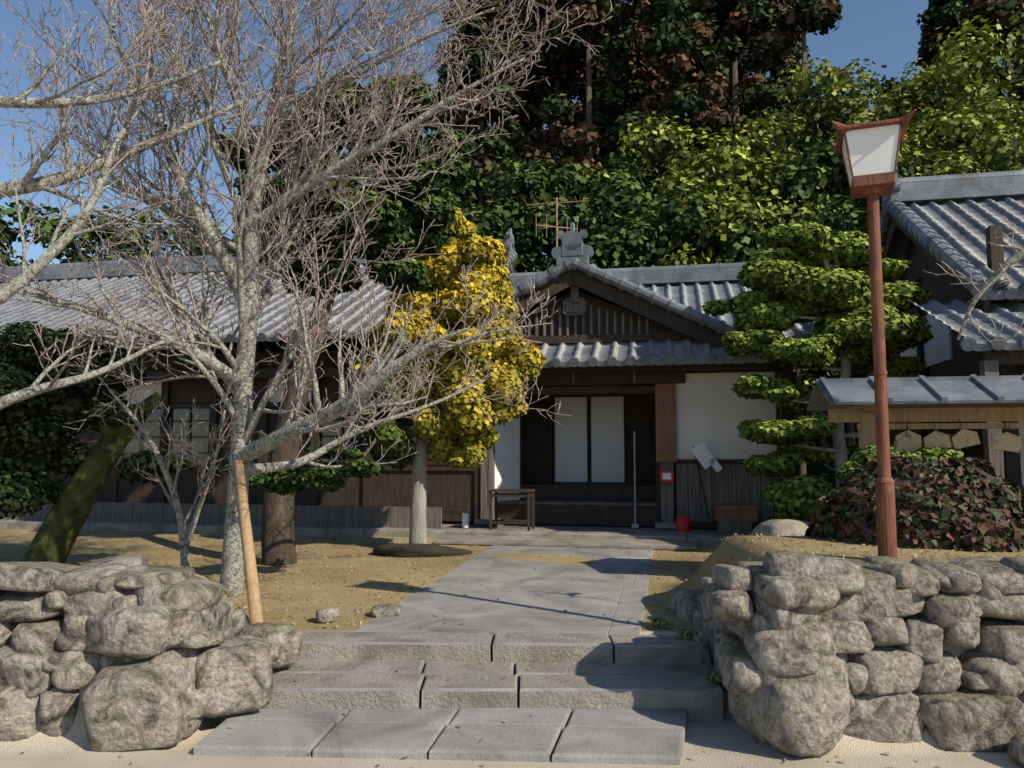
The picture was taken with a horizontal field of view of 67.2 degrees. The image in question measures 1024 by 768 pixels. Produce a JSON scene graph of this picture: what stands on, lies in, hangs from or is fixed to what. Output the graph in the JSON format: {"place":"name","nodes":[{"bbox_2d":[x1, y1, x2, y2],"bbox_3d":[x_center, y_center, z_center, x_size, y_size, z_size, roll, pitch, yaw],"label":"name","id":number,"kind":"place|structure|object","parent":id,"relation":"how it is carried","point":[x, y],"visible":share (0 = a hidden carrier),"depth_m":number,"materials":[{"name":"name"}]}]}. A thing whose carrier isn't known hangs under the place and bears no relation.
{"place":"outdoors","nodes":[
{"label":"outdoors","id":0,"kind":"place"},
{"bbox_2d":[354,545,653,638],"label":"stone path","id":1,"kind":"structure","parent":0,"point":[555,593],"depth_m":6.52,"materials":[{"name":"stone"}]},
{"bbox_2d":[0,0,1020,268],"label":"sky","id":2,"kind":"structure","parent":0,"point":[884,32],"materials":[{"name":"blue"}]},
{"bbox_2d":[0,372,1023,767],"bbox_3d":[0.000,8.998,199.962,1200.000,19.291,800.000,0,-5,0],"label":"ground","id":3,"kind":"structure","parent":0,"point":[726,742],"depth_m":5.57,"materials":[{"name":"beige soil"}]},
{"bbox_2d":[0,554,302,751],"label":"boulder wall","id":4,"kind":"structure","parent":3,"relation":"on","point":[141,651],"depth_m":4.01,"materials":[{"name":"stone"}]},
{"bbox_2d":[0,319,384,563],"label":"leaning pine tree","id":5,"kind":"object","parent":3,"relation":"on","point":[34,443],"depth_m":8.04,"materials":[{"name":"green plant"}]},
{"bbox_2d":[233,458,263,624],"bbox_3d":[-1.977,1.178,5.757,0.086,1.225,1.423,2,-5,-26],"label":"wooden support post","id":6,"kind":"object","parent":3,"relation":"on","point":[253,590],"visible":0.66,"depth_m":5.67,"materials":[{"name":"beige wood"}]},
{"bbox_2d":[218,72,485,565],"bbox_3d":[-2.033,-0.836,8.991,3.464,5.905,2.445,0,-5,0],"label":"tree","id":7,"kind":"object","parent":3,"relation":"on","point":[390,230],"depth_m":8.81,"materials":[{"name":"green plant"}]},
{"bbox_2d":[372,543,472,557],"bbox_3d":[-1.078,2.063,9.424,1.249,0.266,0.962,0,-5,0],"label":"earth mound","id":8,"kind":"object","parent":3,"relation":"on","point":[409,550],"visible":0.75,"depth_m":9.03,"materials":[{"name":"brown soil"}]},
{"bbox_2d":[0,222,889,550],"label":"house","id":9,"kind":"structure","parent":3,"relation":"on","point":[656,368],"depth_m":11.99,"materials":[{"name":"grey tile"}]},
{"bbox_2d":[462,513,468,527],"bbox_3d":[-0.691,2.037,11.466,0.090,0.220,0.090,-1,-5,11],"label":"container","id":10,"kind":"object","parent":9,"relation":"on","point":[465,520],"visible":1,"depth_m":11.43,"materials":[{"name":"paint"}]},
{"bbox_2d":[488,415,521,524],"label":"wall","id":11,"kind":"structure","parent":9,"relation":"on","point":[508,460],"depth_m":12.25,"materials":[{"name":"white paint"}]},
{"bbox_2d":[488,489,534,530],"bbox_3d":[0.001,1.847,11.218,0.620,0.615,0.420,-1,-5,11],"label":"small table","id":12,"kind":"object","parent":9,"relation":"on","point":[526,493],"visible":0.88,"depth_m":11.09,"materials":[{"name":"brown wood"}]},
{"bbox_2d":[524,196,588,270],"bbox_3d":[0.818,-2.411,14.001,1.409,2.003,0.606,-1,-5,11],"label":"tv aerial","id":13,"kind":"object","parent":9,"relation":"on","point":[557,207],"visible":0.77,"depth_m":14.04,"materials":[{"name":"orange metal"}]},
{"bbox_2d":[632,431,638,527],"bbox_3d":[1.821,1.411,11.423,0.100,1.422,0.172,-1,-5,11],"label":"pole","id":14,"kind":"object","parent":9,"relation":"on","point":[635,525],"visible":1,"depth_m":11.40,"materials":[{"name":"grey metal"}]},
{"bbox_2d":[660,470,673,481],"bbox_3d":[2.261,1.345,11.235,0.200,0.170,0.130,-1,-5,11],"label":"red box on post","id":15,"kind":"object","parent":9,"relation":"attached to","point":[666,475],"visible":1,"depth_m":11.18,"materials":[{"name":"plastic"}]},
{"bbox_2d":[676,515,690,532],"bbox_3d":[2.426,1.982,10.886,0.220,0.240,0.220,0,-5,0],"label":"red bucket","id":16,"kind":"object","parent":9,"relation":"on","point":[683,523],"visible":0.95,"depth_m":10.81,"materials":[{"name":"plastic"}]},
{"bbox_2d":[691,442,722,530],"bbox_3d":[2.789,1.458,11.003,0.442,1.259,0.035,-1,-5,11],"label":"paper streamer on stick","id":17,"kind":"object","parent":9,"relation":"on","point":[703,455],"visible":1,"depth_m":11.02,"materials":[{"name":"white paper"}]},
{"bbox_2d":[715,504,757,532],"bbox_3d":[3.169,1.897,10.885,0.550,0.380,0.320,-1,-5,11],"label":"planter box","id":18,"kind":"object","parent":9,"relation":"on","point":[734,518],"visible":0.98,"depth_m":10.75,"materials":[{"name":"red wood"}]},
{"bbox_2d":[351,207,546,543],"bbox_3d":[-0.765,-0.051,9.720,2.411,4.444,1.738,0,-5,0],"label":"golden cypress tree","id":19,"kind":"object","parent":3,"relation":"on","point":[471,425],"depth_m":9.32,"materials":[{"name":"yellow plant"}]},
{"bbox_2d":[194,631,722,764],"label":"stone steps","id":20,"kind":"structure","parent":3,"relation":"on","point":[634,699],"depth_m":4.36,"materials":[{"name":"stone"}]},
{"bbox_2d":[647,617,721,682],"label":"stair weeds","id":21,"kind":"object","parent":20,"relation":"on","point":[685,634],"visible":0.54,"depth_m":5.07,"materials":[{"name":"green plant"}]},
{"bbox_2d":[20,534,950,767],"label":"fallen leaves","id":22,"kind":"object","parent":3,"relation":"on","point":[756,741],"visible":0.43,"depth_m":6.26,"materials":[{"name":"brown plant"}]},
{"bbox_2d":[0,0,1023,595],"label":"cherry tree","id":23,"kind":"object","parent":3,"relation":"on","point":[182,6],"depth_m":6.20,"materials":[{"name":"grey plant"}]},
{"bbox_2d":[0,9,1023,417],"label":"forest trees","id":24,"kind":"object","parent":3,"relation":"on","point":[798,189],"visible":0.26,"depth_m":24.89,"materials":[{"name":"green plant"}]},
{"bbox_2d":[0,0,1023,351],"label":"background trees","id":25,"kind":"object","parent":3,"relation":"on","point":[640,74],"visible":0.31,"depth_m":32.70,"materials":[{"name":"green plant"}]},
{"bbox_2d":[1,533,1023,627],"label":"dry grass","id":26,"kind":"structure","parent":3,"relation":"on","point":[974,551],"depth_m":6.75,"materials":[{"name":"beige plant"}]},
{"bbox_2d":[28,0,1013,475],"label":"tree trunks","id":27,"kind":"object","parent":3,"relation":"on","point":[736,114],"visible":0.03,"depth_m":32.57,"materials":[{"name":"brown wood"}]},
{"bbox_2d":[316,603,1023,765],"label":"loose stones","id":28,"kind":"object","parent":3,"relation":"on","point":[1016,744],"visible":0.98,"depth_m":5.56,"materials":[{"name":"grey stone"}]},
{"bbox_2d":[751,519,808,535],"bbox_3d":[3.262,1.850,8.965,0.912,0.568,0.632,1,-5,-12],"label":"boulder","id":29,"kind":"object","parent":3,"relation":"on","point":[783,527],"visible":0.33,"depth_m":8.74,"materials":[{"name":"grey stone"}]},
{"bbox_2d":[701,221,968,521],"bbox_3d":[4.152,0.027,9.834,3.339,4.309,1.809,-1,-5,13],"label":"pruned pine tree","id":30,"kind":"object","parent":3,"relation":"on","point":[789,272],"depth_m":9.68,"materials":[{"name":"green plant"}]},
{"bbox_2d":[670,551,1023,756],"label":"boulder wall","id":31,"kind":"structure","parent":3,"relation":"on","point":[811,655],"depth_m":3.94,"materials":[{"name":"stone"}]},
{"bbox_2d":[829,109,915,557],"bbox_3d":[2.210,-0.256,4.639,0.458,2.703,0.458,-2,-5,21],"label":"garden lamp post","id":32,"kind":"object","parent":3,"relation":"on","point":[869,151],"visible":0.95,"depth_m":4.60,"materials":[{"name":"brown paint"}]},
{"bbox_2d":[835,445,963,481],"bbox_3d":[3.372,1.039,6.539,1.212,1.048,0.525,0,-5,0],"label":"green shrub","id":33,"kind":"object","parent":3,"relation":"on","point":[863,457],"visible":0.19,"depth_m":6.49,"materials":[{"name":"green plant"}]},
{"bbox_2d":[804,453,1023,551],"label":"azalea bush","id":34,"kind":"object","parent":3,"relation":"on","point":[947,515],"depth_m":5.24,"materials":[{"name":"plant"}]},
{"bbox_2d":[807,374,1023,452],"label":"ema votive rack","id":35,"kind":"object","parent":3,"relation":"on","point":[960,399],"visible":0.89,"depth_m":6.76,"materials":[{"name":"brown wood"}]},
{"bbox_2d":[853,168,1023,490],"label":"neighbouring house","id":36,"kind":"structure","parent":3,"relation":"on","point":[952,221],"depth_m":10.84,"materials":[{"name":"grey tile"}]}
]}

